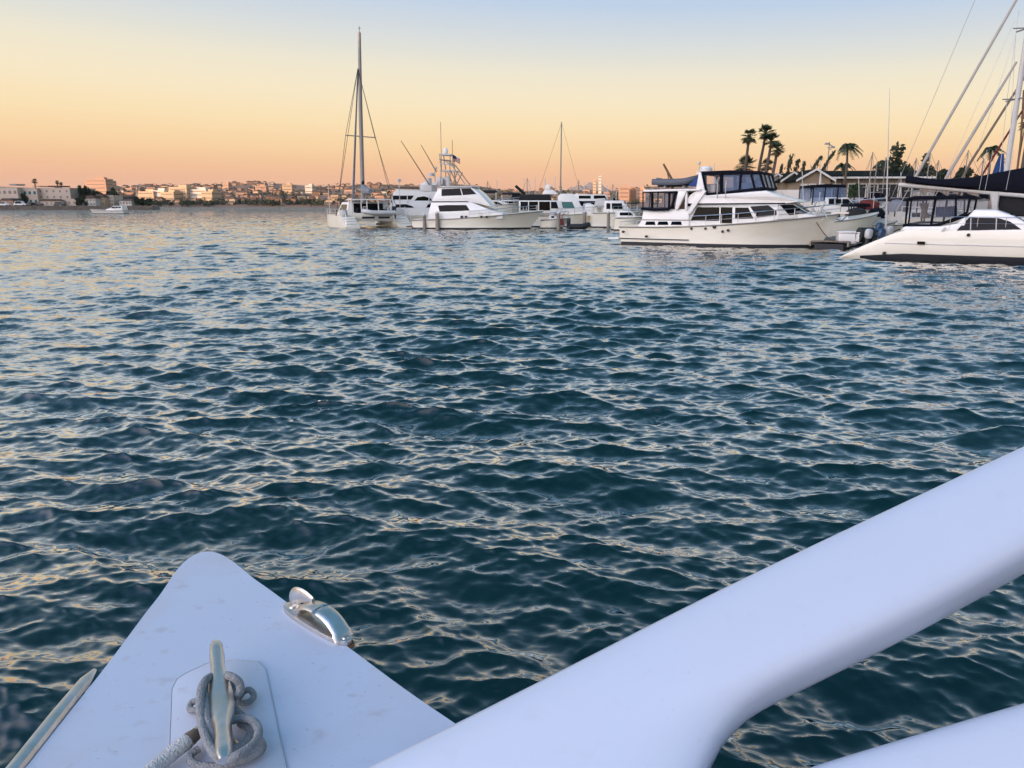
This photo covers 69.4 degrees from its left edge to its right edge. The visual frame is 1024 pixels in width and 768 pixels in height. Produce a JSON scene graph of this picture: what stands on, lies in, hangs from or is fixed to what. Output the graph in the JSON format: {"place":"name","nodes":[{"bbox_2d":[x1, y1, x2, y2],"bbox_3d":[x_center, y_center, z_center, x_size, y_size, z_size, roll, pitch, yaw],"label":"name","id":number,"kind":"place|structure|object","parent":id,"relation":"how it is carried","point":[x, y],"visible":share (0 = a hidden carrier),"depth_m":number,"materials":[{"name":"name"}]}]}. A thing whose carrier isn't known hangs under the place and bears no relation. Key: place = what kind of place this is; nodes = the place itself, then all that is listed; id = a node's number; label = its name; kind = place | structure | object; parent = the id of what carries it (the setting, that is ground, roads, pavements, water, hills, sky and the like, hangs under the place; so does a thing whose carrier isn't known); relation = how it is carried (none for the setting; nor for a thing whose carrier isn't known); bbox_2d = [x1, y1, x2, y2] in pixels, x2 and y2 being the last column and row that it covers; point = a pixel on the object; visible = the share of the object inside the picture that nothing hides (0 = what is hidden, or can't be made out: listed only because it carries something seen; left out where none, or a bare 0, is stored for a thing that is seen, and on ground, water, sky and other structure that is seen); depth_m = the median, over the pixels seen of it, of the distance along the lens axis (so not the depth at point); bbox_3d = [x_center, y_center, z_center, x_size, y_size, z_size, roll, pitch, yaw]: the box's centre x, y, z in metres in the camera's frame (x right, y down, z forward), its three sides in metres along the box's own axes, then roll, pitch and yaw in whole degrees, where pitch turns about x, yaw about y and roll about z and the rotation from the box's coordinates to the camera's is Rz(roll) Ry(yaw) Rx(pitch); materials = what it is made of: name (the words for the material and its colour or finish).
{"place":"outdoors","nodes":[
{"label":"outdoors","id":0,"kind":"place"},
{"bbox_2d":[0,187,21,201],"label":"waterfront building","id":1,"kind":"structure","parent":0,"point":[10,192],"depth_m":307.74,"materials":[{"name":"white paint"}]},
{"bbox_2d":[22,188,40,205],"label":"waterfront building","id":2,"kind":"structure","parent":0,"point":[33,194],"depth_m":310.84,"materials":[{"name":"white paint"}]},
{"bbox_2d":[18,183,990,206],"bbox_3d":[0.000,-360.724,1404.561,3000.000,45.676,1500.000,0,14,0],"label":"terrain","id":3,"kind":"structure","parent":0,"point":[302,187],"depth_m":926.69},
{"bbox_2d":[85,177,112,193],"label":"city building","id":4,"kind":"structure","parent":3,"relation":"on","point":[103,185],"depth_m":864.07,"materials":[{"name":"brown"}]},
{"bbox_2d":[135,189,157,198],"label":"city building","id":5,"kind":"structure","parent":3,"relation":"on","point":[147,193],"depth_m":726.73,"materials":[{"name":"brown"}]},
{"bbox_2d":[149,188,168,197],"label":"city building","id":6,"kind":"structure","parent":3,"relation":"on","point":[157,192],"depth_m":726.74,"materials":[{"name":"white"}]},
{"bbox_2d":[160,190,182,200],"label":"city building","id":7,"kind":"structure","parent":3,"relation":"on","point":[175,195],"depth_m":716.38,"materials":[{"name":"brown"}]},
{"bbox_2d":[169,185,195,200],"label":"city building","id":8,"kind":"structure","parent":3,"relation":"on","point":[184,189],"depth_m":725.92,"materials":[{"name":"brown"}]},
{"bbox_2d":[189,187,209,200],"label":"city building","id":9,"kind":"structure","parent":3,"relation":"on","point":[195,193],"depth_m":727.11,"materials":[{"name":"brown"}]},
{"bbox_2d":[201,189,220,202],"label":"city building","id":10,"kind":"structure","parent":3,"relation":"on","point":[209,194],"depth_m":716.21,"materials":[{"name":"brown"}]},
{"bbox_2d":[255,184,268,193],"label":"city building","id":11,"kind":"structure","parent":3,"relation":"on","point":[265,187],"depth_m":952.91,"materials":[{"name":"brown"}]},
{"bbox_2d":[282,183,293,193],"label":"city building","id":12,"kind":"structure","parent":3,"relation":"on","point":[288,187],"depth_m":943.07,"materials":[{"name":"brown"}]},
{"bbox_2d":[305,184,315,192],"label":"city building","id":13,"kind":"structure","parent":3,"relation":"on","point":[309,188],"depth_m":953.21,"materials":[{"name":"white"}]},
{"bbox_2d":[118,182,662,206],"bbox_3d":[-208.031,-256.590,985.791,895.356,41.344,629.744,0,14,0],"label":"tree belt","id":14,"kind":"object","parent":3,"relation":"on","point":[299,201],"visible":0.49,"depth_m":707.04,"materials":[{"name":"green plant"}]},
{"bbox_2d":[618,185,628,201],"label":"city building","id":15,"kind":"structure","parent":3,"relation":"on","point":[623,192],"depth_m":771.23,"materials":[{"name":"brown"}]},
{"bbox_2d":[629,187,635,200],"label":"city building","id":16,"kind":"structure","parent":3,"relation":"on","point":[632,193],"depth_m":790.76,"materials":[{"name":"brick"}]},
{"bbox_2d":[636,187,645,201],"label":"city building","id":17,"kind":"structure","parent":3,"relation":"on","point":[639,191],"depth_m":781.04,"materials":[{"name":"brown"}]},
{"bbox_2d":[0,207,1023,767],"bbox_3d":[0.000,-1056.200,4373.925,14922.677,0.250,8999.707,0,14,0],"label":"water","id":18,"kind":"structure","parent":0,"point":[454,475],"depth_m":6.38,"materials":[{"name":"blue liquid"}]},
{"bbox_2d":[90,202,128,213],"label":"motor cruiser","id":19,"kind":"object","parent":18,"relation":"on","point":[117,210],"visible":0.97,"depth_m":166.37,"materials":[{"name":"white plastic"}]},
{"bbox_2d":[327,28,411,227],"bbox_3d":[-13.266,-22.180,64.847,5.800,17.019,10.200,-6,15,-24],"label":"sailing catamaran","id":20,"kind":"object","parent":18,"relation":"on","point":[348,214],"visible":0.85,"depth_m":64.49,"materials":[{"name":"silver metal"}]},
{"bbox_2d":[362,206,395,218],"bbox_3d":[-11.241,-14.493,62.570,2.944,1.052,1.434,-6,15,-24],"label":"inflatable dinghy","id":21,"kind":"object","parent":20,"relation":"hanging from","point":[382,213],"visible":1,"depth_m":62.24,"materials":[{"name":"white rubber"}]},
{"bbox_2d":[376,166,437,224],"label":"flybridge yacht","id":22,"kind":"object","parent":18,"relation":"on","point":[415,202],"visible":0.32,"depth_m":67.80,"materials":[{"name":"white plastic"}]},
{"bbox_2d":[435,211,439,229],"bbox_3d":[-5.946,-12.708,58.862,0.356,2.026,0.374,0,14,0],"label":"piling","id":23,"kind":"object","parent":18,"relation":"in","point":[437,227],"visible":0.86,"depth_m":58.68,"materials":[{"name":"white wood"}]},
{"bbox_2d":[401,122,543,229],"bbox_3d":[-2.995,-16.475,59.597,11.168,8.698,3.970,2,14,8],"label":"sport fisher","id":24,"kind":"object","parent":18,"relation":"on","point":[462,207],"visible":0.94,"depth_m":58.84,"materials":[{"name":"white plastic"}]},
{"bbox_2d":[482,190,518,212],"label":"motor yacht","id":25,"kind":"object","parent":18,"relation":"on","point":[500,204],"visible":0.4,"depth_m":68.60,"materials":[{"name":"white plastic"}]},
{"bbox_2d":[6,447,1023,767],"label":"white boat","id":26,"kind":"object","parent":18,"relation":"on","point":[698,683],"visible":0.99,"depth_m":0.94,"materials":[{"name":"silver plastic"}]},
{"bbox_2d":[144,671,266,767],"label":"mooring rope","id":27,"kind":"object","parent":26,"relation":"on","point":[242,753],"visible":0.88,"depth_m":1.09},
{"bbox_2d":[500,185,544,213],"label":"motor yacht","id":28,"kind":"object","parent":18,"relation":"on","point":[514,195],"visible":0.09,"depth_m":72.61,"materials":[{"name":"white fabric"}]},
{"bbox_2d":[540,211,570,228],"bbox_3d":[3.584,-13.321,61.080,2.541,1.870,2.270,0,14,0],"label":"motor yacht","id":29,"kind":"object","parent":18,"relation":"on","point":[550,222],"visible":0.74,"depth_m":60.19,"materials":[{"name":"white plastic"}]},
{"bbox_2d":[538,122,580,214],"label":"sailboat","id":30,"kind":"object","parent":18,"relation":"on","point":[560,164],"visible":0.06,"depth_m":72.83,"materials":[{"name":"grey metal"}]},
{"bbox_2d":[519,176,600,226],"bbox_3d":[4.572,-16.052,66.078,7.925,4.828,3.870,0,14,0],"label":"motor yacht","id":31,"kind":"object","parent":18,"relation":"on","point":[546,203],"visible":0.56,"depth_m":64.63,"materials":[{"name":"white plastic"}]},
{"bbox_2d":[566,219,590,228],"bbox_3d":[5.193,-12.486,57.684,1.892,0.805,1.455,-1,14,-4],"label":"inflatable dinghy","id":32,"kind":"object","parent":18,"relation":"on","point":[577,226],"visible":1,"depth_m":57.11,"materials":[{"name":"black rubber"}]},
{"bbox_2d":[573,182,607,211],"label":"motor yacht","id":33,"kind":"object","parent":18,"relation":"on","point":[586,198],"visible":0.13,"depth_m":73.50,"materials":[{"name":"white plastic"}]},
{"bbox_2d":[589,185,641,227],"bbox_3d":[9.056,-15.193,64.228,4.439,4.028,3.470,0,14,0],"label":"motor yacht","id":34,"kind":"object","parent":18,"relation":"on","point":[598,219],"visible":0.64,"depth_m":62.95,"materials":[{"name":"white plastic"}]},
{"bbox_2d":[611,202,642,230],"bbox_3d":[9.117,-12.604,56.624,2.826,2.571,2.670,0,14,0],"label":"motor yacht","id":35,"kind":"object","parent":18,"relation":"on","point":[630,216],"visible":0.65,"depth_m":55.60,"materials":[{"name":"white plastic"}]},
{"bbox_2d":[608,161,848,247],"bbox_3d":[10.227,-8.368,35.332,10.804,4.350,3.774,8,16,28],"label":"motor yacht","id":36,"kind":"object","parent":18,"relation":"on","point":[752,214],"visible":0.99,"depth_m":33.90,"materials":[{"name":"white plastic"}]},
{"bbox_2d":[651,175,697,187],"bbox_3d":[8.097,-9.812,35.801,2.327,0.610,1.474,8,16,28],"label":"inflatable dinghy","id":37,"kind":"object","parent":36,"relation":"on","point":[678,182],"visible":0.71,"depth_m":35.40,"materials":[{"name":"grey rubber"}]},
{"bbox_2d":[809,236,861,248],"bbox_3d":[16.462,-6.996,36.646,1.620,0.525,9.099,8,16,31],"label":"dock","id":38,"kind":"object","parent":18,"relation":"on","point":[826,243],"visible":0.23,"depth_m":33.04,"materials":[{"name":"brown wood"}]},
{"bbox_2d":[835,231,855,243],"bbox_3d":[14.989,-6.577,33.184,0.813,0.552,0.686,2,14,10],"label":"dock box","id":39,"kind":"object","parent":38,"relation":"on","point":[845,235],"visible":0.84,"depth_m":32.90,"materials":[{"name":"white plastic"}]},
{"bbox_2d":[854,232,859,241],"bbox_3d":[15.349,-6.473,32.592,0.382,0.430,0.683,2,14,10],"label":"dock box","id":40,"kind":"object","parent":38,"relation":"on","point":[857,238],"visible":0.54,"depth_m":32.41,"materials":[{"name":"white plastic"}]},
{"bbox_2d":[802,171,878,237],"bbox_3d":[17.181,-9.233,39.435,4.787,4.103,3.260,0,14,0],"label":"motor cruiser","id":41,"kind":"object","parent":18,"relation":"on","point":[851,223],"visible":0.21,"depth_m":38.29,"materials":[{"name":"white plastic"}]},
{"bbox_2d":[845,207,866,215],"bbox_3d":[18.569,-9.270,39.940,1.044,0.550,1.024,0,14,0],"label":"canvas cover","id":42,"kind":"object","parent":41,"relation":"on","point":[855,211],"visible":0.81,"depth_m":39.58,"materials":[{"name":"grey fabric"}]},
{"bbox_2d":[798,160,885,220],"bbox_3d":[20.116,-10.964,44.675,4.896,5.003,3.060,0,14,0],"label":"motor cruiser","id":43,"kind":"object","parent":18,"relation":"on","point":[836,200],"visible":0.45,"depth_m":43.67,"materials":[{"name":"white plastic"}]},
{"bbox_2d":[839,176,897,239],"bbox_3d":[20.041,-9.606,41.402,3.192,3.903,2.460,0,14,0],"label":"motor cruiser","id":44,"kind":"object","parent":18,"relation":"on","point":[865,205],"visible":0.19,"depth_m":40.83,"materials":[{"name":"white plastic"}]},
{"bbox_2d":[858,199,879,209],"bbox_3d":[20.138,-10.132,41.789,1.219,0.613,1.024,0,14,0],"label":"canvas cover","id":45,"kind":"object","parent":44,"relation":"on","point":[870,202],"visible":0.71,"depth_m":41.40,"materials":[{"name":"red fabric"}]},
{"bbox_2d":[867,207,885,216],"bbox_3d":[19.909,-9.378,40.428,0.841,0.519,1.024,0,14,0],"label":"canvas cover","id":46,"kind":"object","parent":44,"relation":"on","point":[882,213],"visible":0.81,"depth_m":40.06,"materials":[{"name":"black fabric"}]},
{"bbox_2d":[887,199,905,211],"bbox_3d":[21.252,-9.847,40.830,1.126,0.678,1.024,0,14,0],"label":"canvas cover","id":47,"kind":"object","parent":44,"relation":"on","point":[892,205],"visible":0.87,"depth_m":40.49,"materials":[{"name":"white fabric"}]},
{"bbox_2d":[854,162,890,215],"bbox_3d":[24.723,-12.456,50.487,4.025,5.170,2.700,0,14,0],"label":"sailboat","id":48,"kind":"object","parent":18,"relation":"on","point":[876,194],"visible":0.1,"depth_m":50.24,"materials":[{"name":"grey metal"}]},
{"bbox_2d":[854,152,895,212],"bbox_3d":[26.795,-13.839,54.267,4.733,6.082,2.700,0,14,0],"label":"sailboat","id":49,"kind":"object","parent":18,"relation":"on","point":[868,194],"visible":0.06,"depth_m":54.00,"materials":[{"name":"grey metal"}]},
{"bbox_2d":[857,157,899,213],"bbox_3d":[28.843,-14.729,58.168,4.799,5.976,2.700,0,14,0],"label":"sailboat","id":50,"kind":"object","parent":18,"relation":"on","point":[885,163],"visible":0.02,"depth_m":57.87,"materials":[{"name":"grey metal"}]},
{"bbox_2d":[885,89,889,235],"bbox_3d":[16.370,-9.429,32.290,0.575,6.544,0.076,0,14,0],"label":"whip pole","id":51,"kind":"object","parent":18,"relation":"in","point":[887,169],"visible":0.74,"depth_m":32.35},
{"bbox_2d":[884,158,932,214],"bbox_3d":[26.288,-12.054,48.526,3.872,5.310,2.700,0,14,0],"label":"sailboat","id":52,"kind":"object","parent":18,"relation":"on","point":[914,192],"visible":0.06,"depth_m":48.26,"materials":[{"name":"grey metal"}]},
{"bbox_2d":[878,189,962,232],"bbox_3d":[23.778,-10.104,42.825,4.702,4.203,3.060,0,14,0],"label":"motor cruiser","id":53,"kind":"object","parent":18,"relation":"on","point":[892,216],"visible":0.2,"depth_m":42.21,"materials":[{"name":"white plastic"}]},
{"bbox_2d":[905,154,950,214],"bbox_3d":[29.535,-13.304,52.339,4.322,5.948,2.700,0,14,0],"label":"sailboat","id":54,"kind":"object","parent":18,"relation":"on","point":[930,193],"visible":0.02,"depth_m":52.09,"materials":[{"name":"grey metal"}]},
{"bbox_2d":[839,151,1023,265],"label":"sailing catamaran","id":55,"kind":"object","parent":18,"relation":"on","point":[994,233],"visible":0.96,"depth_m":25.43,"materials":[{"name":"white plastic"}]},
{"bbox_2d":[864,229,875,244],"bbox_3d":[15.277,-6.004,31.530,0.732,1.161,0.230,1,12,-21],"label":"outboard motor","id":56,"kind":"object","parent":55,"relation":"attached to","point":[868,236],"visible":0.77,"depth_m":31.31,"materials":[{"name":"white plastic"}]},
{"bbox_2d":[872,222,886,241],"bbox_3d":[15.728,-6.275,31.655,0.732,1.161,0.230,13,8,-23],"label":"outboard motor","id":57,"kind":"object","parent":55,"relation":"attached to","point":[879,225],"visible":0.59,"depth_m":31.46,"materials":[{"name":"blue plastic"}]},
{"bbox_2d":[877,228,885,238],"bbox_3d":[15.591,-5.930,31.129,0.732,1.161,0.230,7,10,-22],"label":"outboard motor","id":58,"kind":"object","parent":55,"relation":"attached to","point":[881,233],"visible":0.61,"depth_m":30.90,"materials":[{"name":"blue plastic"}]},
{"bbox_2d":[908,160,958,214],"bbox_3d":[28.855,-12.519,50.471,4.025,5.299,2.700,0,14,0],"label":"sailboat","id":59,"kind":"object","parent":18,"relation":"on","point":[939,193],"visible":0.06,"depth_m":50.22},
{"bbox_2d":[918,169,971,215],"bbox_3d":[31.539,-13.107,53.416,4.256,5.059,2.700,0,14,0],"label":"sailboat","id":60,"kind":"object","parent":18,"relation":"on","point":[952,193],"visible":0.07,"depth_m":53.14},
{"bbox_2d":[891,1,1023,217],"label":"sailboat","id":61,"kind":"object","parent":18,"relation":"on","point":[997,168],"visible":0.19,"depth_m":44.84,"materials":[{"name":"grey metal"}]},
{"bbox_2d":[935,150,982,212],"bbox_3d":[34.796,-14.444,56.179,5.408,6.358,2.700,0,14,0],"label":"sailboat","id":62,"kind":"object","parent":18,"relation":"on","point":[967,154],"visible":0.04,"depth_m":56.02,"materials":[{"name":"white"}]},
{"bbox_2d":[896,0,1023,223],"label":"sailboat","id":63,"kind":"object","parent":18,"relation":"on","point":[1016,100],"visible":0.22,"depth_m":37.78,"materials":[{"name":"grey metal"}]},
{"bbox_2d":[957,158,989,212],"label":"sailboat","id":64,"kind":"object","parent":18,"relation":"on","point":[986,197],"visible":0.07,"depth_m":49.29,"materials":[{"name":"white"}]},
{"bbox_2d":[0,0,1023,190],"label":"sky","id":65,"kind":"structure","parent":0,"point":[126,92],"materials":[{"name":"orange"}]},
{"bbox_2d":[568,182,610,190],"bbox_3d":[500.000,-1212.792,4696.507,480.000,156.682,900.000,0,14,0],"label":"hills","id":66,"kind":"structure","parent":0,"point":[589,185],"depth_m":4824.28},
{"bbox_2d":[763,131,779,178],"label":"palm tree","id":67,"kind":"object","parent":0,"point":[770,136],"visible":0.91,"depth_m":68.63,"materials":[{"name":"green plant"}]},
{"bbox_2d":[769,142,784,187],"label":"palm tree","id":68,"kind":"object","parent":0,"point":[778,151],"visible":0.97,"depth_m":65.01,"materials":[{"name":"green plant"}]},
{"bbox_2d":[629,206,990,215],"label":"bank ground","id":69,"kind":"structure","parent":0,"point":[639,207],"depth_m":226.21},
{"bbox_2d":[733,154,757,170],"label":"palm tree","id":70,"kind":"object","parent":69,"relation":"on","point":[749,164],"visible":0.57,"depth_m":73.69,"materials":[{"name":"green plant"}]},
{"bbox_2d":[740,128,757,182],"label":"palm tree","id":71,"kind":"object","parent":69,"relation":"on","point":[748,139],"visible":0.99,"depth_m":70.53,"materials":[{"name":"green plant"}]},
{"bbox_2d":[755,124,776,186],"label":"palm tree","id":72,"kind":"object","parent":69,"relation":"on","point":[765,127],"visible":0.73,"depth_m":71.56,"materials":[{"name":"green plant"}]},
{"bbox_2d":[754,173,782,187],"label":"gable house","id":73,"kind":"structure","parent":69,"relation":"on","point":[777,176],"depth_m":75.32,"materials":[{"name":"white"}]},
{"bbox_2d":[775,171,797,189],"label":"gable house","id":74,"kind":"structure","parent":69,"relation":"on","point":[781,185],"depth_m":72.69,"materials":[{"name":"white"}]},
{"bbox_2d":[784,154,794,172],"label":"cypress tree","id":75,"kind":"object","parent":69,"relation":"on","point":[789,163],"visible":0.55,"depth_m":85.33,"materials":[{"name":"green plant"}]},
{"bbox_2d":[776,189,831,208],"bbox_3d":[25.275,-15.930,65.208,5.184,2.300,0.230,6,15,22],"label":"boat","id":76,"kind":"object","parent":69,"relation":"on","point":[795,193],"depth_m":64.80,"materials":[{"name":"white plastic"}]},
{"bbox_2d":[784,168,835,189],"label":"gable house","id":77,"kind":"structure","parent":69,"relation":"on","point":[813,177],"depth_m":67.58,"materials":[{"name":"white paint"}]},
{"bbox_2d":[821,150,835,170],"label":"cypress tree","id":78,"kind":"object","parent":69,"relation":"on","point":[827,161],"visible":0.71,"depth_m":89.08,"materials":[{"name":"green plant"}]},
{"bbox_2d":[834,163,855,193],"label":"palm tree","id":79,"kind":"object","parent":69,"relation":"on","point":[841,166],"visible":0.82,"depth_m":69.07,"materials":[{"name":"green plant"}]},
{"bbox_2d":[873,160,895,171],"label":"palm tree","id":80,"kind":"object","parent":69,"relation":"on","point":[883,164],"visible":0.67,"depth_m":71.77,"materials":[{"name":"green plant"}]},
{"bbox_2d":[872,141,907,172],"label":"tree","id":81,"kind":"object","parent":69,"relation":"on","point":[897,162],"visible":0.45,"depth_m":72.53,"materials":[{"name":"green plant"}]},
{"bbox_2d":[848,197,987,213],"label":"garden wall","id":82,"kind":"structure","parent":69,"relation":"on","point":[983,205],"depth_m":59.61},
{"bbox_2d":[920,153,929,173],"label":"tree","id":83,"kind":"object","parent":69,"relation":"on","point":[924,168],"visible":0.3,"depth_m":76.60,"materials":[{"name":"green plant"}]},
{"bbox_2d":[928,164,947,190],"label":"tree","id":84,"kind":"object","parent":69,"relation":"on","point":[943,172],"visible":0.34,"depth_m":78.45,"materials":[{"name":"green plant"}]},
{"bbox_2d":[948,165,978,195],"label":"tree","id":85,"kind":"object","parent":69,"relation":"on","point":[959,173],"visible":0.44,"depth_m":80.50,"materials":[{"name":"green plant"}]},
{"bbox_2d":[977,145,1005,174],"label":"palm tree","id":86,"kind":"object","parent":69,"relation":"on","point":[990,150],"visible":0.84,"depth_m":74.39,"materials":[{"name":"green plant"}]},
{"bbox_2d":[835,143,862,193],"bbox_3d":[28.834,-18.422,63.331,2.276,4.264,2.325,0,14,0],"label":"palm tree","id":87,"kind":"object","parent":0,"point":[845,148],"visible":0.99,"depth_m":63.07,"materials":[{"name":"green plant"}]},
{"bbox_2d":[847,182,861,201],"bbox_3d":[27.765,-15.437,60.035,1.151,1.917,1.016,6,15,24],"label":"tree","id":88,"kind":"object","parent":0,"point":[853,190],"visible":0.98,"depth_m":59.83,"materials":[{"name":"green plant"}]},
{"bbox_2d":[855,227,874,242],"bbox_3d":[15.470,-6.508,32.377,0.680,0.664,0.660,0,14,0],"label":"covered motor","id":89,"kind":"object","parent":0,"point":[861,230],"visible":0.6,"depth_m":32.16,"materials":[{"name":"black fabric"}]},
{"bbox_2d":[823,170,935,197],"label":"long house","id":90,"kind":"structure","parent":0,"point":[852,177],"depth_m":69.61,"materials":[{"name":"white"}]},
{"bbox_2d":[857,183,866,197],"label":"window","id":91,"kind":"structure","parent":90,"relation":"in","point":[863,195],"depth_m":69.71,"materials":[{"name":"white"}]},
{"bbox_2d":[877,183,890,195],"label":"window","id":92,"kind":"structure","parent":90,"relation":"in","point":[880,185],"depth_m":69.46,"materials":[{"name":"white glass"}]},
{"bbox_2d":[889,183,898,197],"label":"window","id":93,"kind":"structure","parent":90,"relation":"in","point":[892,185],"depth_m":69.39,"materials":[{"name":"white"}]},
{"bbox_2d":[899,187,911,196],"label":"window","id":94,"kind":"structure","parent":90,"relation":"in","point":[903,188],"depth_m":69.34,"materials":[{"name":"white"}]},
{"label":"quay ground","id":95,"kind":"structure","parent":0,"visible":0},
{"bbox_2d":[1,198,20,205],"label":"boat shed","id":96,"kind":"object","parent":95,"relation":"on","point":[10,200],"visible":0.54,"depth_m":299.00,"materials":[{"name":"white"}]},
{"bbox_2d":[40,199,64,205],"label":"boat shed","id":97,"kind":"object","parent":95,"relation":"on","point":[47,202],"visible":0.59,"depth_m":298.82,"materials":[{"name":"white"}]},
{"bbox_2d":[39,188,95,199],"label":"waterfront building","id":98,"kind":"structure","parent":95,"relation":"on","point":[58,193],"depth_m":312.68,"materials":[{"name":"white paint"}]},
{"bbox_2d":[62,199,85,205],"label":"boat shed","id":99,"kind":"object","parent":95,"relation":"on","point":[69,202],"visible":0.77,"depth_m":300.83,"materials":[{"name":"white"}]},
{"bbox_2d":[0,206,153,209],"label":"seawall","id":100,"kind":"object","parent":95,"relation":"on","point":[69,207],"visible":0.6,"depth_m":293.01,"materials":[{"name":"grey concrete"}]},
{"bbox_2d":[74,197,87,205],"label":"tree","id":101,"kind":"object","parent":95,"relation":"on","point":[80,201],"visible":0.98,"depth_m":297.44,"materials":[{"name":"green plant"}]},
{"bbox_2d":[85,195,100,205],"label":"shore house","id":102,"kind":"structure","parent":95,"relation":"on","point":[93,200],"depth_m":302.90,"materials":[{"name":"white"}]},
{"bbox_2d":[96,194,112,205],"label":"shore house","id":103,"kind":"structure","parent":95,"relation":"on","point":[104,199],"depth_m":306.90,"materials":[{"name":"brown"}]},
{"bbox_2d":[107,195,122,205],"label":"shore house","id":104,"kind":"structure","parent":95,"relation":"on","point":[113,200],"depth_m":310.11,"materials":[{"name":"brown"}]},
{"bbox_2d":[119,199,140,205],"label":"shore house","id":105,"kind":"structure","parent":95,"relation":"on","point":[127,202],"depth_m":308.88,"materials":[{"name":"white"}]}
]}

